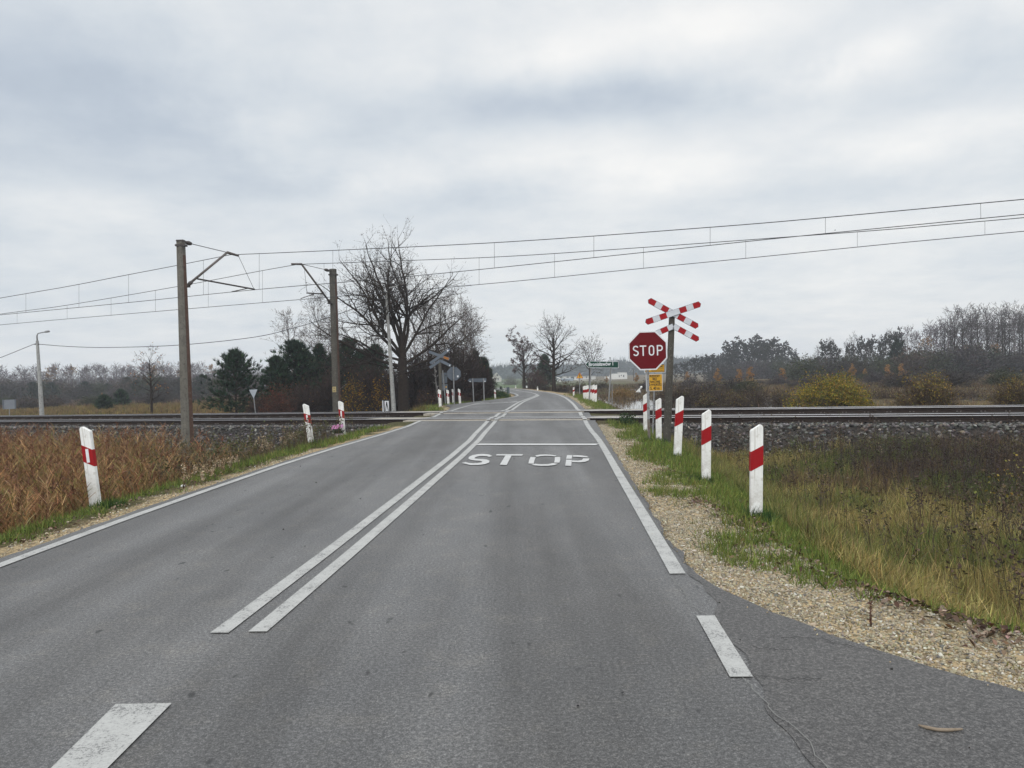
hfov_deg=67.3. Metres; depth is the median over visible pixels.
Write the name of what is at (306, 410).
guide post
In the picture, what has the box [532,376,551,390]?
roadside shrub
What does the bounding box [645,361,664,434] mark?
warning board
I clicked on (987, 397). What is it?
field shrub
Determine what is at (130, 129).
sky
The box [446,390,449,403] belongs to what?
guide post
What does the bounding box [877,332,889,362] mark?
broad tree
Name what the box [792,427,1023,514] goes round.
ditch stems
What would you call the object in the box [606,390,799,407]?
pond stems
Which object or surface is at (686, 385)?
bare shrub
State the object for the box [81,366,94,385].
birch tree
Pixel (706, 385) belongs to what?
bare shrub
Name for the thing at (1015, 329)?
birch tree
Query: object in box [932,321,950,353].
birch tree
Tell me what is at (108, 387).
bare shrub
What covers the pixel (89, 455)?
guide post
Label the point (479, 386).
bare shrub
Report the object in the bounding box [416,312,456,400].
birch tree
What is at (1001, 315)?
bare tree
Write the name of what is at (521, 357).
linden tree
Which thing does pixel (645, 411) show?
guide post
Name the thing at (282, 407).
red brown shrub
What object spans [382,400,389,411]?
railway indicator
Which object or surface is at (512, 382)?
roadside shrub
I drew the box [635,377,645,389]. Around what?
bare shrub
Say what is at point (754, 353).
broad tree
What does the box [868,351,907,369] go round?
bare shrub
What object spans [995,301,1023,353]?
bare tree
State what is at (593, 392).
guide post
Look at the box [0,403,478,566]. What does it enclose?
edge marking
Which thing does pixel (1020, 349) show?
bare shrub
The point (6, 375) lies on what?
birch tree
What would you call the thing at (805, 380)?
bare shrub
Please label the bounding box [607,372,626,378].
house shell
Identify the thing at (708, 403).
field shrub
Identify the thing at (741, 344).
broad tree
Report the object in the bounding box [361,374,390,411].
yellow leaf shrub
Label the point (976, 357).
bare shrub
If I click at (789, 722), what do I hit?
asphalt crack
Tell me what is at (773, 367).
bare shrub
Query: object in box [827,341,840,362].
broad tree
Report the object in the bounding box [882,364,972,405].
brown bush
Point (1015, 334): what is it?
birch tree
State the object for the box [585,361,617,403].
direction sign
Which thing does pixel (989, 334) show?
birch tree
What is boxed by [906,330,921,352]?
birch tree
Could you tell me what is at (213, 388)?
bare shrub
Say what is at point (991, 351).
bare shrub
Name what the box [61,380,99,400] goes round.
bare shrub
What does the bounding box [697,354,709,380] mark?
broad tree
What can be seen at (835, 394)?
yellow bush
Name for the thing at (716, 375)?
sapling
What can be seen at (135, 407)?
meadow
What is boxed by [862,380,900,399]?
field shrub
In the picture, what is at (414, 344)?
birch tree
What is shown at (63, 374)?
birch tree
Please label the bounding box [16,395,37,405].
bare shrub
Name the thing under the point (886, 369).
sapling
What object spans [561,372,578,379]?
bungalow
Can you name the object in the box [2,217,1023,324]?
catenary wires
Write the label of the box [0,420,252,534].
reed bed
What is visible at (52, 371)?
birch tree
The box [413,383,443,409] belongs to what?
bare shrub
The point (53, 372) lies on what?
birch tree
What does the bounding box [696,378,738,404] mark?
field shrub
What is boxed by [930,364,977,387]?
bare shrub
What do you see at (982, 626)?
fallen leaves
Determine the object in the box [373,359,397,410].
bare shrub
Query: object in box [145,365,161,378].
birch tree
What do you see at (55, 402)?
bare shrub
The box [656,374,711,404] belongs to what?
field shrub
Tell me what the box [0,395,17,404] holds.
bare shrub
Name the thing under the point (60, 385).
bare shrub
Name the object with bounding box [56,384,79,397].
bare shrub
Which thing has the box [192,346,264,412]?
pine tree
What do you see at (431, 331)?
birch tree
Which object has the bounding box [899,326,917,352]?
birch tree
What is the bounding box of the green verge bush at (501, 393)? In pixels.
[491,385,510,398]
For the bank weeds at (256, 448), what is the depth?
16.85 m
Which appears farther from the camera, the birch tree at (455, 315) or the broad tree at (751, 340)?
the broad tree at (751, 340)
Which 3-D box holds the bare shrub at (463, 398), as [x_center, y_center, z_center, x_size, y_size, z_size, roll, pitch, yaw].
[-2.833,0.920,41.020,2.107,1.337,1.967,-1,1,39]
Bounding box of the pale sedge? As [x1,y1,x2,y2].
[718,398,1005,407]
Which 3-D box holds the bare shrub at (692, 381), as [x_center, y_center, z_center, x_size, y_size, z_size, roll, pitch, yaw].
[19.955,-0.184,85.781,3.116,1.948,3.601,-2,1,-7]
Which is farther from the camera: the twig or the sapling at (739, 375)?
the sapling at (739, 375)
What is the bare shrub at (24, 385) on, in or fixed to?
on the ground at (976, 433)
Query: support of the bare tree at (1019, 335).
on the ground at (976, 433)
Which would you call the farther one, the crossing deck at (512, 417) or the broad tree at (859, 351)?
the broad tree at (859, 351)
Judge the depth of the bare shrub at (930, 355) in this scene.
95.65 m
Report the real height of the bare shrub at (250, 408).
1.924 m
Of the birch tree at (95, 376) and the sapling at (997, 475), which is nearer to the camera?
the sapling at (997, 475)
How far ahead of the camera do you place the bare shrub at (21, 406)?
71.44 m
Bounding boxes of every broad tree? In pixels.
[673,363,680,381]
[679,361,690,380]
[688,355,701,378]
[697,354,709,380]
[706,353,719,379]
[717,350,728,367]
[720,340,740,367]
[726,350,740,365]
[730,336,752,365]
[742,334,762,362]
[750,336,773,361]
[750,345,766,363]
[761,348,778,365]
[764,336,781,363]
[774,340,791,366]
[786,348,799,364]
[818,339,833,364]
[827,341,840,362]
[844,342,856,359]
[855,335,864,360]
[863,334,878,363]
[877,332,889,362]
[887,326,906,354]
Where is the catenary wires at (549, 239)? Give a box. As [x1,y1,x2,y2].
[2,199,1023,314]
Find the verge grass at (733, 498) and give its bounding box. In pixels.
[0,393,1023,634]
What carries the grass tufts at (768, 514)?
on the ground at (976, 433)
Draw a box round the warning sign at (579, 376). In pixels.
[577,373,582,393]
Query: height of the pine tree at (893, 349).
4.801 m
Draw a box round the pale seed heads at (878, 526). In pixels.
[721,438,1023,595]
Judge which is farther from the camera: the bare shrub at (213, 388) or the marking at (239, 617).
the bare shrub at (213, 388)
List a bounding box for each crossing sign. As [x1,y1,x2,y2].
[429,348,450,405]
[645,298,700,443]
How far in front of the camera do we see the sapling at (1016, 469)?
13.38 m
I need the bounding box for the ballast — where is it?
[0,412,1023,457]
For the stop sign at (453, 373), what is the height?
1.917 m
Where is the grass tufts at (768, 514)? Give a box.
[84,435,780,522]
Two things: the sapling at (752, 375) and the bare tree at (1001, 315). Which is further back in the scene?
the bare tree at (1001, 315)
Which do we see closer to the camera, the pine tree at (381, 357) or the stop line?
the stop line
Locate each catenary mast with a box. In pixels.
[175,239,253,452]
[291,263,340,411]
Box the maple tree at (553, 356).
[522,311,588,391]
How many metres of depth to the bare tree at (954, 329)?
98.94 m
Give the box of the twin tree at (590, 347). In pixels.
[574,333,604,381]
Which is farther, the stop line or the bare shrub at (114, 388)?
the bare shrub at (114, 388)
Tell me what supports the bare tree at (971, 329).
on the ground at (976, 433)
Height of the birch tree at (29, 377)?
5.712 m
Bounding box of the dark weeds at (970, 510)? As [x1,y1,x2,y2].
[715,408,1023,618]
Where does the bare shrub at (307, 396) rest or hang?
on the ground at (976, 433)
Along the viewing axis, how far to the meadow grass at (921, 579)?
11.23 m
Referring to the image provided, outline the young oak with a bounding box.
[126,342,177,413]
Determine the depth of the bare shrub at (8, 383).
127.13 m
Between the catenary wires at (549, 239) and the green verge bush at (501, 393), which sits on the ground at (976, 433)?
the green verge bush at (501, 393)
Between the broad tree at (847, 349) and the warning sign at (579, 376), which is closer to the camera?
the warning sign at (579, 376)
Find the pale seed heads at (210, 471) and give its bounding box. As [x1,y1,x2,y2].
[181,431,299,485]
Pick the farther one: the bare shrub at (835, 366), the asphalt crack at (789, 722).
the bare shrub at (835, 366)
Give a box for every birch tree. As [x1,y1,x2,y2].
[0,369,10,382]
[12,367,30,384]
[14,364,29,382]
[23,372,34,381]
[29,366,48,383]
[43,364,58,381]
[43,373,55,382]
[45,366,61,380]
[47,361,62,384]
[59,364,74,384]
[62,371,77,386]
[66,365,78,386]
[76,370,91,385]
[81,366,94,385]
[87,366,102,382]
[89,364,103,383]
[96,367,110,384]
[97,366,111,384]
[107,363,122,381]
[109,369,121,386]
[115,365,125,377]
[122,366,139,379]
[138,360,155,378]
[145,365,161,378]
[165,362,175,372]
[191,362,198,381]
[194,361,207,380]
[202,364,215,379]
[261,306,313,371]
[292,287,343,367]
[315,310,356,390]
[363,314,397,372]
[402,299,432,360]
[406,300,434,362]
[415,293,445,359]
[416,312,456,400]
[419,293,459,358]
[428,296,461,357]
[434,281,473,350]
[443,297,489,351]
[443,302,481,389]
[452,308,487,367]
[454,316,494,376]
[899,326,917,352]
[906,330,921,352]
[918,320,939,351]
[918,325,932,352]
[918,335,932,352]
[925,325,943,350]
[931,324,945,349]
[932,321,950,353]
[937,320,956,356]
[957,316,974,344]
[960,321,983,343]
[982,321,994,347]
[985,316,1000,348]
[992,322,1012,349]
[1007,313,1023,353]
[1007,318,1023,353]
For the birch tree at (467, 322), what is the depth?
46.94 m
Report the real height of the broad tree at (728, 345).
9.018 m
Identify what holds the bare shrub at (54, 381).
on the ground at (976, 433)
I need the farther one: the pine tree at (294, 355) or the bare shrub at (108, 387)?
the bare shrub at (108, 387)
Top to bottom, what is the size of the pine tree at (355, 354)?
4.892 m
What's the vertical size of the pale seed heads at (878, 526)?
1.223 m
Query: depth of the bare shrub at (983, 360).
92.05 m
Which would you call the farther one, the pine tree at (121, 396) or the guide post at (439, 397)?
the pine tree at (121, 396)
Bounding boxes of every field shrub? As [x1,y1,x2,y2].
[650,385,675,402]
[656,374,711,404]
[692,392,718,407]
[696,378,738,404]
[715,389,757,407]
[728,378,782,405]
[761,384,799,404]
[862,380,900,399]
[951,382,993,395]
[976,392,998,401]
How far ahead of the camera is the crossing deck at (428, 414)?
25.63 m
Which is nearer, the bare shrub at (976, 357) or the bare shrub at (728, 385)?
the bare shrub at (728, 385)
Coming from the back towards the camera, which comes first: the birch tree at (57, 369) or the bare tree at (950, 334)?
the birch tree at (57, 369)
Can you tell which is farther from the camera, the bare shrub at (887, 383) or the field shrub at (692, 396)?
the bare shrub at (887, 383)
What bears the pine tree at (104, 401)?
on the ground at (976, 433)
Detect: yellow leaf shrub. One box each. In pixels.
[341,374,372,411]
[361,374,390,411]
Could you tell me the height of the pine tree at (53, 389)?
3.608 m
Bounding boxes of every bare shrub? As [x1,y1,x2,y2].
[0,375,25,390]
[0,375,25,401]
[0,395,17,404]
[7,374,36,397]
[16,377,66,400]
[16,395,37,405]
[16,398,38,409]
[31,394,69,406]
[37,374,66,385]
[42,379,67,394]
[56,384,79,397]
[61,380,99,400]
[75,394,97,405]
[81,379,111,397]
[98,380,128,395]
[104,382,126,396]
[106,377,142,398]
[124,372,165,397]
[139,389,176,404]
[152,370,196,396]
[164,394,178,399]
[192,393,204,401]
[197,374,223,396]
[201,377,230,396]
[226,373,258,395]
[242,388,270,412]
[282,375,328,412]
[312,364,348,411]
[348,357,390,411]
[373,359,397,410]
[388,342,445,409]
[413,332,469,403]
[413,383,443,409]
[441,334,488,400]
[443,391,472,403]
[461,330,496,401]
[477,361,500,398]
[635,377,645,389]
[674,380,693,389]
[681,374,701,385]
[693,376,723,395]
[701,361,734,380]
[713,363,737,380]
[716,374,746,392]
[726,358,767,379]
[729,378,765,392]
[745,355,779,379]
[761,356,792,377]
[762,371,792,384]
[774,353,836,380]
[793,369,822,386]
[808,372,848,389]
[816,352,838,366]
[817,351,871,379]
[821,357,856,378]
[832,353,875,373]
[837,354,877,372]
[858,353,884,370]
[863,368,886,382]
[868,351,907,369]
[868,358,908,376]
[876,344,943,376]
[877,370,911,386]
[879,372,916,388]
[904,343,945,358]
[904,347,939,360]
[921,365,949,381]
[922,350,948,364]
[924,336,998,375]
[927,347,971,373]
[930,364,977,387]
[945,335,1010,375]
[953,337,1017,375]
[977,342,1007,363]
[979,365,1023,386]
[1012,343,1023,357]
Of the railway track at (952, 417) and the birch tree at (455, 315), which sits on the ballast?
the railway track at (952, 417)
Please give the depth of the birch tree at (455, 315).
45.86 m
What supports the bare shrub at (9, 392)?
on the ground at (976, 433)
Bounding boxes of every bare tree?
[845,331,861,360]
[863,344,871,359]
[933,314,953,349]
[937,317,961,352]
[942,307,968,349]
[947,305,979,346]
[949,302,974,345]
[959,309,983,349]
[967,303,990,349]
[972,309,1000,351]
[976,304,1000,348]
[984,306,1008,350]
[988,303,1015,350]
[991,307,1016,353]
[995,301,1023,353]
[1006,308,1023,350]
[1010,301,1023,348]
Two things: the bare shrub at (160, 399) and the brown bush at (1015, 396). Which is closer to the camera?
the brown bush at (1015, 396)
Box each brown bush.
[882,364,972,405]
[985,367,1023,404]
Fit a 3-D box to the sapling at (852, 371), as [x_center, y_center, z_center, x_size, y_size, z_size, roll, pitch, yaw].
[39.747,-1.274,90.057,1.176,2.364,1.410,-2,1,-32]
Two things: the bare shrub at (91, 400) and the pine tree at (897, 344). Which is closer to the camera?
the bare shrub at (91, 400)
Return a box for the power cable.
[0,297,384,357]
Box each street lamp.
[34,330,49,414]
[385,283,405,410]
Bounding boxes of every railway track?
[0,405,1023,419]
[0,413,1023,424]
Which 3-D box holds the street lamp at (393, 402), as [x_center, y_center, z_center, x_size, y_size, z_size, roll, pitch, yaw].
[-5.500,-1.629,36.972,1.022,6.398,0.199,-2,1,0]
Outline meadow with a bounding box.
[0,395,423,415]
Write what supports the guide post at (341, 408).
on the ground at (976, 433)
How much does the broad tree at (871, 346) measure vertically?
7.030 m
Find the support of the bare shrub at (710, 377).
on the ground at (976, 433)
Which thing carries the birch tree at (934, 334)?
on the ground at (976, 433)
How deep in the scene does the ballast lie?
20.59 m
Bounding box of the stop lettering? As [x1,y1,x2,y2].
[463,454,588,465]
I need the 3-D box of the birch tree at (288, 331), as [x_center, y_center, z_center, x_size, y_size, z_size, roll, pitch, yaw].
[-13.550,-1.405,47.092,3.714,6.744,3.547,-2,1,0]
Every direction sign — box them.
[468,378,485,401]
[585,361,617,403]
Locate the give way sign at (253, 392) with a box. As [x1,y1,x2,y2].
[249,389,256,412]
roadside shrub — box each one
[501,374,521,384]
[518,366,551,388]
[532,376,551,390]
[549,378,575,391]
[567,380,585,392]
[591,378,615,388]
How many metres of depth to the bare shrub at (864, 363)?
95.27 m
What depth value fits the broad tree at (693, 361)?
149.74 m
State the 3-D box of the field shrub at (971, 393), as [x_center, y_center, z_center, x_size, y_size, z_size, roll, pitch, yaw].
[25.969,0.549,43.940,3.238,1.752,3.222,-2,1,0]
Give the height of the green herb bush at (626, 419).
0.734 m
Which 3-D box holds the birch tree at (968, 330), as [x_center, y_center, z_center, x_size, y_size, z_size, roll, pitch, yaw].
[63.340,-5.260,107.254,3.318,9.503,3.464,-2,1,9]
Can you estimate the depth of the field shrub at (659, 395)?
46.97 m
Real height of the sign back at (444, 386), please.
1.735 m
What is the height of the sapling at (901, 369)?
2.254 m
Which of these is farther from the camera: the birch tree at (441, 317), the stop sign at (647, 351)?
the birch tree at (441, 317)
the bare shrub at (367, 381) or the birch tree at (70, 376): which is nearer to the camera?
the bare shrub at (367, 381)
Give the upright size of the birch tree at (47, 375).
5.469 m
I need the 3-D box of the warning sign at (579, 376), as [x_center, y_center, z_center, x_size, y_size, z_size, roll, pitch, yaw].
[3.932,0.207,44.442,0.410,1.763,0.072,-2,1,0]
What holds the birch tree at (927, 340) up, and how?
on the ground at (976, 433)
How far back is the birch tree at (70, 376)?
138.81 m
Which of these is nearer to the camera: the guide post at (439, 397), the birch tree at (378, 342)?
the guide post at (439, 397)
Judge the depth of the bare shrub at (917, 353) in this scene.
97.62 m
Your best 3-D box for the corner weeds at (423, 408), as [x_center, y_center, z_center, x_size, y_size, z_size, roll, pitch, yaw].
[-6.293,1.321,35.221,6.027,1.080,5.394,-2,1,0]
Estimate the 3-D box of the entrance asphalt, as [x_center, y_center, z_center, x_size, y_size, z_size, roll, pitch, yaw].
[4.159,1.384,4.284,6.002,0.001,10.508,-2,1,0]
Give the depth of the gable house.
380.00 m
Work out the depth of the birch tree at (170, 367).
154.88 m
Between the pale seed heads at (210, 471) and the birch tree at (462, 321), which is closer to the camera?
the pale seed heads at (210, 471)
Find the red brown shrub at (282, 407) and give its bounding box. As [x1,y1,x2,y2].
[257,377,300,412]
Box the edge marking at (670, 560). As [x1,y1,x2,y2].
[513,388,684,573]
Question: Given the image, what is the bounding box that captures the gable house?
[492,371,501,381]
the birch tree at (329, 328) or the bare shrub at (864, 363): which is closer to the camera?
the birch tree at (329, 328)
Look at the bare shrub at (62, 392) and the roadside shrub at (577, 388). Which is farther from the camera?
the bare shrub at (62, 392)
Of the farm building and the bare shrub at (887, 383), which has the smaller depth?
the bare shrub at (887, 383)
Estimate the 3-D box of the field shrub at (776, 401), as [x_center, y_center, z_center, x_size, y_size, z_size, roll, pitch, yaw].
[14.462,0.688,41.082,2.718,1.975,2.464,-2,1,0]
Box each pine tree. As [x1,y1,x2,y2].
[22,381,37,399]
[38,382,63,401]
[77,381,92,395]
[92,393,113,409]
[112,388,133,405]
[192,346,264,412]
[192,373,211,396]
[252,354,295,412]
[257,338,331,398]
[289,349,324,411]
[304,343,331,390]
[323,336,368,409]
[343,352,364,403]
[349,343,397,394]
[479,356,499,391]
[532,353,560,384]
[887,346,899,365]
[889,338,906,364]
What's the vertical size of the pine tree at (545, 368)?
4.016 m
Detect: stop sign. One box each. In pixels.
[447,366,460,403]
[628,331,666,438]
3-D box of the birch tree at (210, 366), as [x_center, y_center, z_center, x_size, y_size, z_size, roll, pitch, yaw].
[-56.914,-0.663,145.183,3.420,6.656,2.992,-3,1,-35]
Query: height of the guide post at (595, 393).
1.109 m
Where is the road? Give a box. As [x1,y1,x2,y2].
[0,388,825,767]
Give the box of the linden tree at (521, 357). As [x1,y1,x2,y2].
[506,325,545,388]
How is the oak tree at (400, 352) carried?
on the ground at (976, 433)
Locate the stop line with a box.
[477,444,596,444]
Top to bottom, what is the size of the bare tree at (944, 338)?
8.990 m
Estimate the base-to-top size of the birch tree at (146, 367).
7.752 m
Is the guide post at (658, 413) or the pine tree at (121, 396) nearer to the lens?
the guide post at (658, 413)
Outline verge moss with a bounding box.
[606,425,1023,680]
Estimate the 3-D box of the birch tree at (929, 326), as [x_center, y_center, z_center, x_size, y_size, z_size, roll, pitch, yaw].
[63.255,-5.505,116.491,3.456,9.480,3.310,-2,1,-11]
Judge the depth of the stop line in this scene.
16.00 m
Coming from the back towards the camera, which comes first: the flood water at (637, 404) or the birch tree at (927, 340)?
the birch tree at (927, 340)
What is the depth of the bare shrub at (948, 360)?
91.90 m
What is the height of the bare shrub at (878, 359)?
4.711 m
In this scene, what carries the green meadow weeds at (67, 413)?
on the ground at (976, 433)
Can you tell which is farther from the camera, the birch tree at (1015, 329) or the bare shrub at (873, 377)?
the birch tree at (1015, 329)
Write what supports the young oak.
on the ground at (976, 433)
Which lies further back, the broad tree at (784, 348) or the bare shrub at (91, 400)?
the broad tree at (784, 348)
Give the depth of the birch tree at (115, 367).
157.01 m
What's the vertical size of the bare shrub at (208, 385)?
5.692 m
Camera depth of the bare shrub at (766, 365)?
153.95 m
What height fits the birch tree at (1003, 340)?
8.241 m
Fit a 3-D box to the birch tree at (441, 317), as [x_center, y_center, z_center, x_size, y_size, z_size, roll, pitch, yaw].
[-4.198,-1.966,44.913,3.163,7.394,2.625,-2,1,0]
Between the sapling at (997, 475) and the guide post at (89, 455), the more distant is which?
the sapling at (997, 475)
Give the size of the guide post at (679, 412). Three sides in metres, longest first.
1.462 x 0.136 x 0.065 m
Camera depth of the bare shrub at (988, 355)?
92.84 m
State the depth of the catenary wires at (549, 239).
23.88 m
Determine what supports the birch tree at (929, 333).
on the ground at (976, 433)
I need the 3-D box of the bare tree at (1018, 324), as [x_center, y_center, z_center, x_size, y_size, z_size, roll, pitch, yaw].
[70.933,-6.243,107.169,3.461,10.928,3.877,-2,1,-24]
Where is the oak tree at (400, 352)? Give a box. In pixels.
[296,217,489,410]
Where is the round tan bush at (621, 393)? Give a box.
[604,386,638,398]
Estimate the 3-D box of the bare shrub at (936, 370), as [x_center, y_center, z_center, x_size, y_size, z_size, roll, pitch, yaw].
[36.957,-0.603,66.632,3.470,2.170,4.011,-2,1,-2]
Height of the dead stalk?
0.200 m
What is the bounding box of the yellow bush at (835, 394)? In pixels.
[780,366,890,406]
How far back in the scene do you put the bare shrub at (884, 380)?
59.96 m
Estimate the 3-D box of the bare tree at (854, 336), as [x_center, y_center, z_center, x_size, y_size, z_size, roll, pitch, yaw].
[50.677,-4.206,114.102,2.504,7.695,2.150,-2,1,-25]
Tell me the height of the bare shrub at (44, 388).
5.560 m
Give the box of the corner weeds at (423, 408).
[410,403,431,410]
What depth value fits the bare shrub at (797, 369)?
92.77 m
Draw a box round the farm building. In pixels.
[580,372,596,379]
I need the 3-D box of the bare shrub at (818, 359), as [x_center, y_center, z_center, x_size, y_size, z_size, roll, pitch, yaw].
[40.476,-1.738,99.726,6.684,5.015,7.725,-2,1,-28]
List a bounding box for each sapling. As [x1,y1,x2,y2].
[713,368,722,381]
[733,369,742,381]
[744,366,756,380]
[779,367,785,378]
[847,363,856,374]
[884,364,893,375]
[898,363,906,373]
[974,468,1019,535]
[1004,453,1023,498]
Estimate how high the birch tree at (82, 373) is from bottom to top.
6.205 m
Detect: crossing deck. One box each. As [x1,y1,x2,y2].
[373,409,652,421]
[421,410,595,418]
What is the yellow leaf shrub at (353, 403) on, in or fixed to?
on the ground at (976, 433)
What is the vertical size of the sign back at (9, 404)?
1.514 m
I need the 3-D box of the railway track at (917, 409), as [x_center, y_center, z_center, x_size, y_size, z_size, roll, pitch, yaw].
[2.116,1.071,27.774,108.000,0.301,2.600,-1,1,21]
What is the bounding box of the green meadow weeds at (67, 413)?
[1,411,114,415]
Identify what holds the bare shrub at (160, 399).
on the ground at (976, 433)
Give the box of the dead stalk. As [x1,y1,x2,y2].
[867,596,873,626]
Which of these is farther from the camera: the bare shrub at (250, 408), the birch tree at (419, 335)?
the birch tree at (419, 335)
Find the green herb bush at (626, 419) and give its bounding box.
[614,410,640,425]
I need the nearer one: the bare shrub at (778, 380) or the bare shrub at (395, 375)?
the bare shrub at (395, 375)
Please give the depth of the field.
58.16 m
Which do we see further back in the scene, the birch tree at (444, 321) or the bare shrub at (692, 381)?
the bare shrub at (692, 381)
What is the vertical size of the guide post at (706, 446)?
1.334 m
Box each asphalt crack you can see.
[742,677,827,767]
[781,636,880,652]
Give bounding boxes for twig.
[918,724,962,731]
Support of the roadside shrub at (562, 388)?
on the ground at (976, 433)
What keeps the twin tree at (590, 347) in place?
on the ground at (976, 433)
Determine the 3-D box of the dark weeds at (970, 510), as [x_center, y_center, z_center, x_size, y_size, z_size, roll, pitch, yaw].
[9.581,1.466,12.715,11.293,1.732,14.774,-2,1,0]
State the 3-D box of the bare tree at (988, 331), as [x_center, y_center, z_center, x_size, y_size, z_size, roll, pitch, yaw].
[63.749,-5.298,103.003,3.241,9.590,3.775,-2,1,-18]
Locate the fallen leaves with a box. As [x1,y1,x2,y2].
[2,441,1022,657]
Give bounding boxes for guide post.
[79,427,100,506]
[303,404,313,441]
[338,401,344,434]
[438,389,441,405]
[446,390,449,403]
[458,389,460,403]
[586,385,588,398]
[592,385,594,400]
[594,385,596,401]
[643,394,646,430]
[655,398,661,443]
[673,396,683,455]
[701,410,710,480]
[749,424,762,515]
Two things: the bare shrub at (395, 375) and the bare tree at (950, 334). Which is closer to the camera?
the bare shrub at (395, 375)
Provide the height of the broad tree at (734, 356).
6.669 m
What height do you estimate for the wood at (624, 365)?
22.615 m
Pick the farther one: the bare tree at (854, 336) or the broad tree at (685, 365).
the broad tree at (685, 365)
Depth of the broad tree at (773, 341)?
168.77 m
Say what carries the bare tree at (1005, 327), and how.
on the ground at (976, 433)
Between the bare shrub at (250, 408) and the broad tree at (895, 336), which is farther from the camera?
the broad tree at (895, 336)
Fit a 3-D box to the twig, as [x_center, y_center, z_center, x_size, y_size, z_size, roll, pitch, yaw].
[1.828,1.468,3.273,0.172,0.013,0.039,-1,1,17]
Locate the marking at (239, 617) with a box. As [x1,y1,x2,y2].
[210,395,536,632]
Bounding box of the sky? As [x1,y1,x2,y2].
[0,0,1023,380]
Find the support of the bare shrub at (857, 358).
on the ground at (976, 433)
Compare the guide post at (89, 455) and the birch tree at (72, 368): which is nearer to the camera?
the guide post at (89, 455)
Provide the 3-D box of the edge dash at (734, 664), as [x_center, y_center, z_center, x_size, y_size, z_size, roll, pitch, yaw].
[1.191,1.470,4.370,0.115,0.001,0.962,-2,1,4]
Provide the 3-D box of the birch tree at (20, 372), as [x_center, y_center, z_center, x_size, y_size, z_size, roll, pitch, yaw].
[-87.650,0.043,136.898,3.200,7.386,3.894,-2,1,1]
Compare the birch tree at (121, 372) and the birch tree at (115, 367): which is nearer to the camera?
the birch tree at (121, 372)
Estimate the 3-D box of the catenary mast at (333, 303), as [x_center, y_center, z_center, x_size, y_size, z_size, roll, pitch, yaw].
[-8.685,-1.510,34.626,0.466,7.673,3.224,-1,1,18]
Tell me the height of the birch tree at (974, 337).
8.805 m
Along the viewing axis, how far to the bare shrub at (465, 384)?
42.62 m
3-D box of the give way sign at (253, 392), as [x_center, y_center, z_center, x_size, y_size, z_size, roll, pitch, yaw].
[-12.090,1.017,36.010,0.391,1.523,0.062,-2,1,0]
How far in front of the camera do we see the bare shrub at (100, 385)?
126.29 m
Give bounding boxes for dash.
[51,703,170,767]
[696,615,751,676]
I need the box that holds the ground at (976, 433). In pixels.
[0,371,1023,691]
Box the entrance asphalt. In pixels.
[638,494,1023,767]
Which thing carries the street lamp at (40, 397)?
on the ground at (976, 433)
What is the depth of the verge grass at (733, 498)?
8.75 m
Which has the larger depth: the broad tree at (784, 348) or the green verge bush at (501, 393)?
the broad tree at (784, 348)
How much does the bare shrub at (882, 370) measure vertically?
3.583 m
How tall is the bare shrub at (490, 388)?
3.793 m
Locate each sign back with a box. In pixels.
[2,399,15,414]
[442,370,447,402]
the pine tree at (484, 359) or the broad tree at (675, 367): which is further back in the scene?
the broad tree at (675, 367)
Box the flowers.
[332,424,344,436]
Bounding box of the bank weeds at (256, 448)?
[0,413,353,526]
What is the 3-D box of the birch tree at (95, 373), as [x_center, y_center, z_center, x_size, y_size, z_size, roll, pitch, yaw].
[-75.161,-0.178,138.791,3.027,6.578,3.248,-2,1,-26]
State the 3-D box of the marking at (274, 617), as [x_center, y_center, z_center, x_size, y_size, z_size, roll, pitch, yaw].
[-0.199,1.077,25.081,0.511,0.063,40.646,-2,1,5]
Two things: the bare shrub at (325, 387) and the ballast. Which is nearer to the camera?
the ballast
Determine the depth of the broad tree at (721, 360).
175.85 m
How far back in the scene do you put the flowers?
20.36 m
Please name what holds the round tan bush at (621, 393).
on the ground at (976, 433)
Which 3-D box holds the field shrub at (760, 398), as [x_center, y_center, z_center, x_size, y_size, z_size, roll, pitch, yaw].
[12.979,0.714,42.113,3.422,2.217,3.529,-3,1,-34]
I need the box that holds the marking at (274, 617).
[249,395,538,630]
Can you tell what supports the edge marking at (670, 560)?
on the road
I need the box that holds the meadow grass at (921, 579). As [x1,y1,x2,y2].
[662,426,1023,631]
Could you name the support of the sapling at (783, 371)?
on the ground at (976, 433)
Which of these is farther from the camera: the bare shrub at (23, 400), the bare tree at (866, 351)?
the bare tree at (866, 351)
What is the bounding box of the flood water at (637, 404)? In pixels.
[563,378,997,408]
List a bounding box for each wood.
[2,372,290,388]
[489,353,725,378]
[712,349,1017,366]
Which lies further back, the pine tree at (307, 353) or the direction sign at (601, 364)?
the pine tree at (307, 353)
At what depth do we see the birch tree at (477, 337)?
47.91 m
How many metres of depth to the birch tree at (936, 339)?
116.69 m
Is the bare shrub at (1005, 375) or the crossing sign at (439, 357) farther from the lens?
the bare shrub at (1005, 375)
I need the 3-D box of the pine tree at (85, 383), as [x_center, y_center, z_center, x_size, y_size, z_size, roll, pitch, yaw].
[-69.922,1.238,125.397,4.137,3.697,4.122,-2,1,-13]
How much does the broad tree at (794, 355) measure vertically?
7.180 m
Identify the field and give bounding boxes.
[546,372,1023,408]
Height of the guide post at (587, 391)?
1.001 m
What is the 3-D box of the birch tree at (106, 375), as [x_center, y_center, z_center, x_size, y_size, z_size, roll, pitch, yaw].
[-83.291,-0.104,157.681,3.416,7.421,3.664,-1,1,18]
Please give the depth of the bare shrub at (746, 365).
153.93 m

